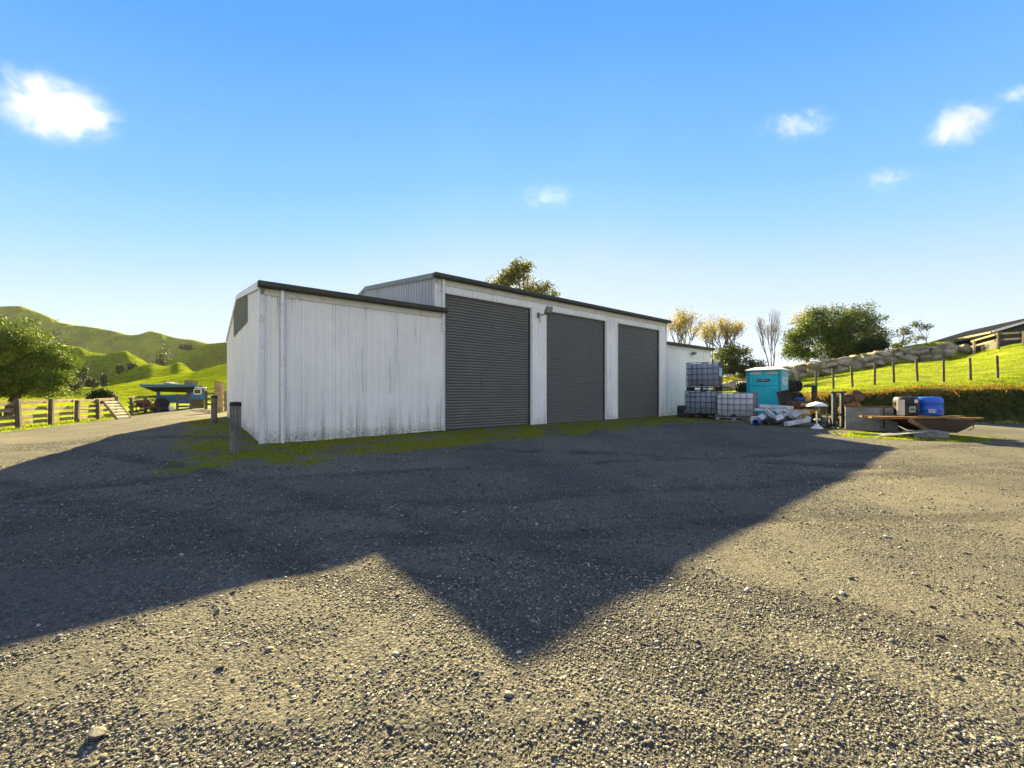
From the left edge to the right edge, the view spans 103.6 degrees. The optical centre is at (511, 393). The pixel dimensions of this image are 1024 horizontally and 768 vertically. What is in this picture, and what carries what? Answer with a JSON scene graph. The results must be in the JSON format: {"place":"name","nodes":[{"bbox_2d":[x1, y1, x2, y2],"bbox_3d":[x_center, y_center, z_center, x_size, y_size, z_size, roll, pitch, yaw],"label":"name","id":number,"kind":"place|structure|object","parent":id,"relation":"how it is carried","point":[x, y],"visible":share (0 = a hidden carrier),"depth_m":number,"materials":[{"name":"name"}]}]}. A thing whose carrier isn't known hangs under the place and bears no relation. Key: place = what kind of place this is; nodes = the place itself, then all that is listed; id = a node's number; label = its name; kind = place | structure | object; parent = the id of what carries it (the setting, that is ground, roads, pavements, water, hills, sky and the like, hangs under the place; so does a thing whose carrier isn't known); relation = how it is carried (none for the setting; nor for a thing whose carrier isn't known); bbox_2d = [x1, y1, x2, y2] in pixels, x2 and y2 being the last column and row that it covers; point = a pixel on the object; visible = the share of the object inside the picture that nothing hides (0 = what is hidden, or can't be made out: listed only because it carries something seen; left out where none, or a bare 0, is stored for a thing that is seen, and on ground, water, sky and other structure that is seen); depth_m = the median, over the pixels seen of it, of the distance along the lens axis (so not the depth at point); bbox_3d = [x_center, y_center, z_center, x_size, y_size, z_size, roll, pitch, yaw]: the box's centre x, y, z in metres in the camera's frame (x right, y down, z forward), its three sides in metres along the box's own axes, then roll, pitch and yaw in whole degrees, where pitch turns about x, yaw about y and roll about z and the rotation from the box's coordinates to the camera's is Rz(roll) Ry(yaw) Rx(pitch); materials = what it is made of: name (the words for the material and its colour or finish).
{"place":"outdoors","nodes":[
{"label":"outdoors","id":0,"kind":"place"},
{"bbox_2d":[0,406,179,432],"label":"verge grass","id":1,"kind":"structure","parent":0,"point":[56,423],"depth_m":20.65,"materials":[{"name":"plant"}]},
{"bbox_2d":[0,306,226,406],"bbox_3d":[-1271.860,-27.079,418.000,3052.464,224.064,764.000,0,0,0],"label":"hills","id":2,"kind":"structure","parent":0,"point":[201,363],"depth_m":317.94,"materials":[{"name":"green plant"}]},
{"bbox_2d":[48,319,64,344],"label":"hill tree","id":3,"kind":"object","parent":2,"relation":"on","point":[58,337],"visible":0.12,"depth_m":300.88,"materials":[{"name":"green plant"}]},
{"bbox_2d":[69,378,82,391],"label":"hill tree","id":4,"kind":"object","parent":2,"relation":"on","point":[77,386],"visible":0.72,"depth_m":119.56,"materials":[{"name":"green plant"}]},
{"bbox_2d":[75,360,88,387],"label":"hill tree","id":5,"kind":"object","parent":2,"relation":"on","point":[84,376],"visible":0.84,"depth_m":139.85,"materials":[{"name":"green plant"}]},
{"bbox_2d":[84,377,99,388],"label":"hill tree","id":6,"kind":"object","parent":2,"relation":"on","point":[90,382],"visible":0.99,"depth_m":111.45,"materials":[{"name":"green plant"}]},
{"bbox_2d":[100,372,108,386],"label":"hill tree","id":7,"kind":"object","parent":2,"relation":"on","point":[104,377],"visible":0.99,"depth_m":117.67,"materials":[{"name":"green plant"}]},
{"bbox_2d":[115,364,124,374],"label":"hill tree","id":8,"kind":"object","parent":2,"relation":"on","point":[120,368],"visible":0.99,"depth_m":147.63,"materials":[{"name":"green plant"}]},
{"bbox_2d":[126,362,138,370],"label":"hill tree","id":9,"kind":"object","parent":2,"relation":"on","point":[131,365],"visible":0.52,"depth_m":159.36,"materials":[{"name":"green plant"}]},
{"bbox_2d":[151,342,171,365],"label":"hill tree","id":10,"kind":"object","parent":2,"relation":"on","point":[161,360],"visible":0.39,"depth_m":203.53,"materials":[{"name":"green plant"}]},
{"bbox_2d":[178,343,194,350],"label":"hill tree","id":11,"kind":"object","parent":2,"relation":"on","point":[185,346],"visible":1,"depth_m":328.67,"materials":[{"name":"green plant"}]},
{"bbox_2d":[0,341,1023,767],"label":"ground","id":12,"kind":"structure","parent":0,"point":[86,599],"depth_m":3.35,"materials":[{"name":"grey gravel"}]},
{"bbox_2d":[0,312,90,415],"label":"broadleaf tree","id":13,"kind":"object","parent":12,"relation":"on","point":[44,358],"visible":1,"depth_m":24.48,"materials":[{"name":"green plant"}]},
{"bbox_2d":[0,395,155,428],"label":"rail fence","id":14,"kind":"object","parent":12,"relation":"on","point":[17,410],"visible":0.72,"depth_m":18.30,"materials":[{"name":"brown wood"}]},
{"bbox_2d":[88,726,106,739],"bbox_3d":[-1.817,1.488,1.765,0.076,0.036,0.059,-7,-18,37],"label":"loose rock","id":15,"kind":"object","parent":12,"relation":"on","point":[96,732],"visible":1,"depth_m":1.75,"materials":[{"name":"beige stone"}]},
{"bbox_2d":[85,387,115,403],"bbox_3d":[-38.850,0.224,37.984,2.537,1.629,2.302,0,0,0],"label":"round bush","id":16,"kind":"object","parent":12,"relation":"on","point":[99,393],"visible":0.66,"depth_m":37.61,"materials":[{"name":"green plant"}]},
{"bbox_2d":[101,400,131,419],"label":"stock ramp","id":17,"kind":"structure","parent":12,"relation":"on","point":[125,414],"depth_m":21.53,"materials":[{"name":"brown wood"}]},
{"bbox_2d":[126,400,159,413],"bbox_3d":[-23.335,0.847,25.499,1.307,0.925,0.940,0,0,-10],"label":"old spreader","id":18,"kind":"object","parent":12,"relation":"on","point":[142,404],"visible":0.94,"depth_m":25.33,"materials":[{"name":"brown metal"}]},
{"bbox_2d":[150,406,168,411],"bbox_3d":[-23.673,1.055,27.305,1.495,0.412,0.932,0,0,0],"label":"tarp pile","id":19,"kind":"object","parent":12,"relation":"on","point":[163,408],"visible":0.57,"depth_m":26.92,"materials":[{"name":"black plastic"}]},
{"bbox_2d":[140,384,206,407],"bbox_3d":[-24.298,0.277,29.006,3.602,1.936,2.450,0,0,-40],"label":"blue wagon","id":20,"kind":"object","parent":12,"relation":"on","point":[198,394],"visible":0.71,"depth_m":28.37,"materials":[{"name":"paint"}]},
{"bbox_2d":[184,380,197,384],"bbox_3d":[-23.857,-0.823,29.930,0.680,0.290,0.540,0,0,0],"label":"wooden crate","id":21,"kind":"object","parent":20,"relation":"on","point":[190,382],"visible":0.93,"depth_m":29.68,"materials":[{"name":"brown wood"}]},
{"bbox_2d":[176,394,191,409],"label":"yard gate","id":22,"kind":"structure","parent":12,"relation":"on","point":[178,402],"depth_m":27.21,"materials":[{"name":"brown wood"}]},
{"bbox_2d":[211,396,217,422],"bbox_3d":[-10.802,0.712,14.599,0.203,1.285,0.193,0,0,13],"label":"bollard post","id":23,"kind":"object","parent":12,"relation":"on","point":[213,409],"visible":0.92,"depth_m":14.53,"materials":[{"name":"grey wood"}]},
{"bbox_2d":[205,390,226,410],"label":"yard rails","id":24,"kind":"object","parent":12,"relation":"on","point":[224,399],"visible":0.38,"depth_m":26.25,"materials":[{"name":"brown wood"}]},
{"bbox_2d":[214,382,222,412],"bbox_3d":[-16.383,0.349,22.500,0.420,2.011,0.140,0,0,-12],"label":"timber gatepost","id":25,"kind":"object","parent":12,"relation":"on","point":[218,389],"visible":0.61,"depth_m":22.45,"materials":[{"name":"brown wood"}]},
{"bbox_2d":[229,402,241,452],"bbox_3d":[-5.515,0.811,8.026,0.199,1.300,0.214,0,0,12],"label":"bollard post","id":26,"kind":"object","parent":12,"relation":"on","point":[235,430],"visible":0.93,"depth_m":7.95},
{"bbox_2d":[226,272,714,443],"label":"farm shed","id":27,"kind":"structure","parent":12,"relation":"on","point":[434,352],"depth_m":12.22,"materials":[{"name":"grey metal"}]},
{"bbox_2d":[445,294,529,430],"bbox_3d":[-0.954,-1.075,13.368,3.359,4.470,0.856,0,0,-38],"label":"roller door","id":28,"kind":"structure","parent":27,"relation":"in","point":[487,344],"depth_m":12.96,"materials":[{"name":"metal"}]},
{"bbox_2d":[531,307,604,422],"bbox_3d":[2.251,-1.075,15.891,3.296,4.470,0.855,0,0,-38],"label":"roller door","id":29,"kind":"structure","parent":27,"relation":"in","point":[575,345],"depth_m":15.54,"materials":[{"name":"metal"}]},
{"bbox_2d":[618,324,658,418],"bbox_3d":[5.428,-1.075,18.394,3.148,4.470,0.856,0,0,-38],"label":"roller door","id":30,"kind":"structure","parent":27,"relation":"in","point":[638,348],"depth_m":18.08,"materials":[{"name":"metal"}]},
{"bbox_2d":[485,256,561,296],"bbox_3d":[0.748,-5.363,35.424,7.105,13.439,5.108,0,0,16],"label":"autumn tree","id":31,"kind":"object","parent":12,"relation":"on","point":[511,275],"visible":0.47,"depth_m":35.44,"materials":[{"name":"green plant"}]},
{"bbox_2d":[116,415,1022,485],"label":"moss","id":32,"kind":"object","parent":12,"relation":"on","point":[548,434],"visible":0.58,"depth_m":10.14,"materials":[{"name":"green plant"}]},
{"bbox_2d":[677,405,686,416],"bbox_3d":[7.938,0.814,18.697,0.510,0.530,0.517,0,0,0],"label":"waste bin","id":33,"kind":"object","parent":12,"relation":"on","point":[681,410],"visible":0.66,"depth_m":18.52,"materials":[{"name":"grey plastic"}]},
{"bbox_2d":[665,302,707,343],"bbox_3d":[17.070,-5.947,39.694,4.533,6.636,4.335,0,0,-26],"label":"autumn tree","id":34,"kind":"object","parent":12,"relation":"on","point":[681,321],"visible":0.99,"depth_m":39.26,"materials":[{"name":"yellow plant"}]},
{"bbox_2d":[685,390,721,418],"bbox_3d":[8.588,0.475,18.082,1.322,1.224,1.122,0,0,38],"label":"tank container","id":35,"kind":"object","parent":12,"relation":"on","point":[701,403],"visible":0.73,"depth_m":17.71,"materials":[{"name":"white plastic"}]},
{"bbox_2d":[686,361,722,390],"bbox_3d":[8.640,-0.760,18.081,1.324,1.244,1.122,0,0,36],"label":"tank container","id":36,"kind":"object","parent":35,"relation":"on","point":[706,374],"visible":0.98,"depth_m":17.72,"materials":[{"name":"white plastic"}]},
{"bbox_2d":[695,320,719,362],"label":"autumn tree","id":37,"kind":"object","parent":12,"relation":"on","point":[706,342],"visible":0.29,"depth_m":42.88,"materials":[{"name":"yellow plant"}]},
{"bbox_2d":[691,313,749,356],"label":"autumn tree","id":38,"kind":"object","parent":12,"relation":"on","point":[724,329],"visible":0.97,"depth_m":40.75,"materials":[{"name":"yellow plant"}]},
{"bbox_2d":[711,340,752,363],"bbox_3d":[21.793,-3.646,40.271,4.476,3.240,3.323,0,0,0],"label":"broadleaf shrub","id":39,"kind":"object","parent":12,"relation":"on","point":[731,351],"visible":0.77,"depth_m":39.57,"materials":[{"name":"green plant"}]},
{"bbox_2d":[715,392,757,421],"bbox_3d":[9.359,0.529,16.782,1.382,1.174,1.122,0,0,40],"label":"tank container","id":40,"kind":"object","parent":12,"relation":"on","point":[736,406],"visible":0.86,"depth_m":16.44,"materials":[{"name":"plastic"}]},
{"bbox_2d":[714,355,769,377],"bbox_3d":[21.662,-2.546,38.553,5.686,2.421,3.157,0,0,0],"label":"clipped hedge","id":41,"kind":"object","parent":12,"relation":"on","point":[734,368],"visible":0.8,"depth_m":38.18,"materials":[{"name":"green plant"}]},
{"bbox_2d":[751,416,758,423],"bbox_3d":[9.172,0.999,15.198,0.288,0.306,0.184,0,0,-18],"label":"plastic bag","id":42,"kind":"object","parent":12,"relation":"on","point":[753,418],"visible":0.54,"depth_m":15.17,"materials":[{"name":"white plastic"}]},
{"bbox_2d":[752,419,760,425],"bbox_3d":[9.009,1.061,14.799,0.275,0.240,0.235,0,0,-30],"label":"blue bucket","id":43,"kind":"object","parent":12,"relation":"on","point":[756,422],"visible":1,"depth_m":14.82,"materials":[{"name":"plastic"}]},
{"bbox_2d":[757,413,765,420],"bbox_3d":[9.223,0.875,14.876,0.242,0.200,0.103,-32,-33,-19],"label":"plastic bag","id":44,"kind":"object","parent":12,"relation":"on","point":[761,417],"visible":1,"depth_m":14.83,"materials":[{"name":"white plastic"}]},
{"bbox_2d":[745,367,789,417],"bbox_3d":[11.989,-0.071,18.900,1.320,2.320,1.500,0,0,-43],"label":"portable toilet","id":45,"kind":"object","parent":12,"relation":"on","point":[766,383],"visible":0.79,"depth_m":18.43,"materials":[{"name":"teal plastic"}]},
{"bbox_2d":[749,375,778,414],"bbox_3d":[11.550,0.069,18.491,0.080,1.800,1.200,0,0,-43],"label":"door","id":46,"kind":"structure","parent":45,"relation":"in","point":[767,395],"depth_m":18.40,"materials":[{"name":"teal plastic"}]},
{"bbox_2d":[750,307,784,366],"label":"bare tree","id":47,"kind":"object","parent":12,"relation":"on","point":[771,329],"visible":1,"depth_m":41.03,"materials":[{"name":"brown plant"}]},
{"bbox_2d":[771,420,780,424],"bbox_3d":[9.761,1.066,14.902,0.330,0.097,0.140,-6,45,-14],"label":"scrap board","id":48,"kind":"object","parent":12,"relation":"on","point":[773,422],"visible":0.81,"depth_m":14.85,"materials":[{"name":"brown wood"}]},
{"bbox_2d":[774,414,784,421],"bbox_3d":[9.852,0.898,14.861,0.286,0.200,0.112,-20,-42,1],"label":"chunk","id":49,"kind":"object","parent":48,"relation":"on","point":[779,417],"visible":0.9,"depth_m":14.81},
{"bbox_2d":[764,408,775,418],"bbox_3d":[9.519,0.732,14.856,0.396,0.112,0.220,38,29,2],"label":"scrap board","id":50,"kind":"object","parent":49,"relation":"on","point":[770,413],"visible":1,"depth_m":14.77,"materials":[{"name":"white wood"}]},
{"bbox_2d":[762,418,797,425],"bbox_3d":[10.058,1.114,15.134,1.237,0.468,0.717,0,0,0],"label":"rubble mound","id":51,"kind":"object","parent":12,"relation":"on","point":[768,422],"visible":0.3,"depth_m":14.91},
{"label":"scrap board","id":52,"kind":"object","parent":51,"relation":"on","visible":0},
{"bbox_2d":[782,407,792,413],"bbox_3d":[10.402,0.721,15.111,0.462,0.240,0.091,36,-27,16],"label":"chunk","id":53,"kind":"object","parent":52,"relation":"on","point":[787,410],"visible":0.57,"depth_m":15.10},
{"bbox_2d":[754,408,784,410],"bbox_3d":[9.746,0.618,15.250,1.050,0.090,0.120,1,0,10],"label":"scrap board","id":54,"kind":"object","parent":53,"relation":"on","point":[757,409],"visible":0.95,"depth_m":15.23,"materials":[{"name":"white wood"}]},
{"bbox_2d":[781,409,809,413],"bbox_3d":[10.633,0.665,15.200,1.000,0.120,0.140,4,1,16],"label":"scrap board","id":55,"kind":"object","parent":53,"relation":"on","point":[804,411],"visible":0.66,"depth_m":15.05,"materials":[{"name":"grey wood"}]},
{"bbox_2d":[758,404,793,408],"bbox_3d":[10.054,0.500,15.350,1.150,0.120,0.160,3,1,12],"label":"scrap board","id":56,"kind":"object","parent":55,"relation":"on","point":[773,406],"visible":1,"depth_m":15.29,"materials":[{"name":"white wood"}]},
{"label":"scrap board","id":57,"kind":"object","parent":51,"relation":"on","visible":0},
{"bbox_2d":[790,410,801,418],"bbox_3d":[10.467,0.780,14.863,0.330,0.119,0.220,-29,45,-13],"label":"scrap board","id":58,"kind":"object","parent":57,"relation":"on","point":[795,414],"visible":1,"depth_m":14.81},
{"bbox_2d":[776,389,791,405],"bbox_3d":[11.824,0.507,17.328,0.480,1.320,0.041,-16,-19,34],"label":"leaning board","id":59,"kind":"object","parent":12,"relation":"on","point":[784,396],"visible":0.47,"depth_m":17.41,"materials":[{"name":"brown wood"}]},
{"bbox_2d":[784,418,810,425],"bbox_3d":[10.317,1.029,14.550,1.050,0.130,0.160,-7,2,-14],"label":"scrap board","id":60,"kind":"object","parent":12,"relation":"on","point":[796,422],"visible":1,"depth_m":14.47,"materials":[{"name":"white wood"}]},
{"bbox_2d":[789,304,810,362],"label":"broadleaf shrub","id":61,"kind":"object","parent":12,"relation":"on","point":[797,315],"visible":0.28,"depth_m":45.27,"materials":[{"name":"yellow plant"}]},
{"bbox_2d":[787,385,821,422],"bbox_3d":[12.021,0.412,16.567,1.110,1.517,0.770,0,0,30],"label":"yellow machine","id":62,"kind":"object","parent":12,"relation":"on","point":[799,405],"visible":0.48,"depth_m":16.32,"materials":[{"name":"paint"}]},
{"bbox_2d":[794,397,805,400],"bbox_3d":[11.914,0.236,16.650,0.330,0.150,0.270,0,0,0],"label":"blue tub","id":63,"kind":"object","parent":62,"relation":"on","point":[799,399],"visible":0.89,"depth_m":16.53,"materials":[{"name":"plastic"}]},
{"bbox_2d":[806,401,827,428],"bbox_3d":[10.681,0.753,14.100,0.630,0.953,0.630,0,0,0],"label":"patio heater","id":64,"kind":"object","parent":12,"relation":"on","point":[816,404],"visible":1,"depth_m":14.04,"materials":[{"name":"white metal"}]},
{"bbox_2d":[818,407,831,426],"bbox_3d":[11.286,0.854,14.540,0.440,0.743,0.455,0,0,25],"label":"hand truck","id":65,"kind":"object","parent":12,"relation":"on","point":[828,422],"visible":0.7,"depth_m":14.54,"materials":[{"name":"grey metal"}]},
{"bbox_2d":[826,391,846,428],"bbox_3d":[11.694,0.577,14.362,0.880,1.311,0.720,0,0,12],"label":"steel mast","id":66,"kind":"object","parent":12,"relation":"on","point":[841,407],"visible":0.92,"depth_m":14.57,"materials":[{"name":"grey metal"}]},
{"bbox_2d":[778,298,897,362],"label":"evergreen tree","id":67,"kind":"object","parent":12,"relation":"on","point":[836,338],"visible":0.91,"depth_m":41.02,"materials":[{"name":"green plant"}]},
{"bbox_2d":[711,342,971,391],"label":"boulder wall","id":68,"kind":"structure","parent":12,"relation":"on","point":[919,353],"depth_m":34.17,"materials":[{"name":"stone"}]},
{"bbox_2d":[836,390,864,422],"bbox_3d":[13.038,0.555,15.544,1.060,1.382,0.915,0,0,30],"label":"rusty mixer","id":69,"kind":"object","parent":12,"relation":"on","point":[858,396],"visible":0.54,"depth_m":15.47,"materials":[{"name":"brown metal"}]},
{"bbox_2d":[844,406,897,431],"bbox_3d":[12.435,0.858,13.990,1.370,0.828,0.774,0,0,36],"label":"steel trough","id":70,"kind":"object","parent":12,"relation":"on","point":[853,420],"visible":0.76,"depth_m":13.76,"materials":[{"name":"grey metal"}]},
{"bbox_2d":[853,337,891,353],"bbox_3d":[34.884,-4.416,38.903,3.507,2.109,2.260,0,0,0],"label":"clipped hedge","id":71,"kind":"object","parent":12,"relation":"on","point":[872,345],"visible":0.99,"depth_m":38.63,"materials":[{"name":"green plant"}]},
{"bbox_2d":[722,342,1023,393],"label":"pasture grass","id":72,"kind":"structure","parent":12,"relation":"on","point":[804,381],"depth_m":25.16,"materials":[{"name":"green plant"}]},
{"bbox_2d":[889,341,902,347],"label":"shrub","id":73,"kind":"object","parent":12,"relation":"on","point":[896,345],"visible":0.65,"depth_m":44.81,"materials":[{"name":"green plant"}]},
{"bbox_2d":[893,325,915,346],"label":"tree","id":74,"kind":"object","parent":12,"relation":"on","point":[906,330],"visible":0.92,"depth_m":44.87,"materials":[{"name":"green plant"}]},
{"bbox_2d":[788,355,1023,392],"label":"wire fence","id":75,"kind":"object","parent":12,"relation":"on","point":[943,372],"visible":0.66,"depth_m":21.30,"materials":[{"name":"grey metal"}]},
{"bbox_2d":[801,383,1023,415],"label":"dead bracken","id":76,"kind":"object","parent":12,"relation":"on","point":[991,388],"visible":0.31,"depth_m":18.86,"materials":[{"name":"brown plant"}]},
{"bbox_2d":[898,334,929,345],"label":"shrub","id":77,"kind":"object","parent":12,"relation":"on","point":[918,337],"visible":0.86,"depth_m":44.94,"materials":[{"name":"green plant"}]},
{"bbox_2d":[832,431,1005,441],"bbox_3d":[12.526,1.311,12.296,5.018,0.194,1.758,0,0,0],"label":"weed patch","id":78,"kind":"object","parent":12,"relation":"on","point":[962,438],"visible":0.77,"depth_m":12.06,"materials":[{"name":"green plant"}]},
{"bbox_2d":[859,415,983,432],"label":"timber platform","id":79,"kind":"structure","parent":12,"relation":"on","point":[953,424],"depth_m":12.64,"materials":[{"name":"brown wood"}]},
{"bbox_2d":[892,396,919,415],"bbox_3d":[12.980,0.399,13.256,0.674,0.649,0.671,0,0,0],"label":"drum","id":80,"kind":"object","parent":79,"relation":"on","point":[906,406],"visible":0.98,"depth_m":13.02,"materials":[{"name":"grey plastic"}]},
{"bbox_2d":[918,396,943,415],"bbox_3d":[13.735,0.401,13.320,0.775,0.644,0.775,0,0,0],"label":"drum","id":81,"kind":"object","parent":79,"relation":"on","point":[932,406],"visible":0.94,"depth_m":13.00,"materials":[{"name":"blue plastic"}]},
{"bbox_2d":[908,320,934,342],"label":"tree","id":82,"kind":"object","parent":12,"relation":"on","point":[916,323],"visible":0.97,"depth_m":45.08,"materials":[{"name":"green plant"}]},
{"bbox_2d":[821,389,1022,424],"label":"bank weeds","id":83,"kind":"object","parent":12,"relation":"on","point":[967,406],"visible":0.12,"depth_m":17.80,"materials":[{"name":"green plant"}]},
{"bbox_2d":[903,431,948,437],"bbox_3d":[12.673,1.253,12.341,0.980,0.200,0.420,0,0,6],"label":"concrete block","id":84,"kind":"object","parent":12,"relation":"on","point":[940,434],"depth_m":12.14,"materials":[{"name":"grey concrete"}]},
{"bbox_2d":[871,429,939,436],"bbox_3d":[11.927,1.207,12.300,1.922,0.017,0.400,-5,0,0],"label":"metal sheet","id":85,"kind":"object","parent":84,"relation":"on","point":[899,433],"visible":0.93,"depth_m":12.23,"materials":[{"name":"metal"}]},
{"bbox_2d":[932,319,1023,352],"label":"house","id":86,"kind":"structure","parent":12,"relation":"on","point":[966,337],"depth_m":31.49,"materials":[{"name":"grey metal"}]},
{"bbox_2d":[971,331,1023,353],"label":"rail fence","id":87,"kind":"object","parent":12,"relation":"on","point":[974,344],"visible":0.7,"depth_m":29.20,"materials":[{"name":"brown wood"}]},
{"bbox_2d":[0,0,1023,376],"label":"sky","id":88,"kind":"structure","parent":0,"point":[161,161],"materials":[{"name":"blue"}]},
{"bbox_2d":[734,381,746,391],"bbox_3d":[12.251,-0.349,20.582,1.541,0.563,1.541,0,0,-25],"label":"tractor tyre","id":89,"kind":"object","parent":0,"point":[740,386],"visible":0.44,"depth_m":20.37,"materials":[{"name":"rubber"}]},
{"bbox_2d":[788,380,802,391],"bbox_3d":[13.735,-0.377,20.429,1.640,0.580,1.640,0,0,-35],"label":"tractor tyre","id":90,"kind":"object","parent":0,"point":[795,385],"visible":0.34,"depth_m":19.70,"materials":[{"name":"rubber"}]},
{"bbox_2d":[790,392,802,400],"bbox_3d":[13.751,0.208,20.396,1.640,0.580,1.640,0,0,-11],"label":"tractor tyre","id":91,"kind":"object","parent":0,"point":[795,394],"visible":0.18,"depth_m":19.65,"materials":[{"name":"rubber"}]}
]}

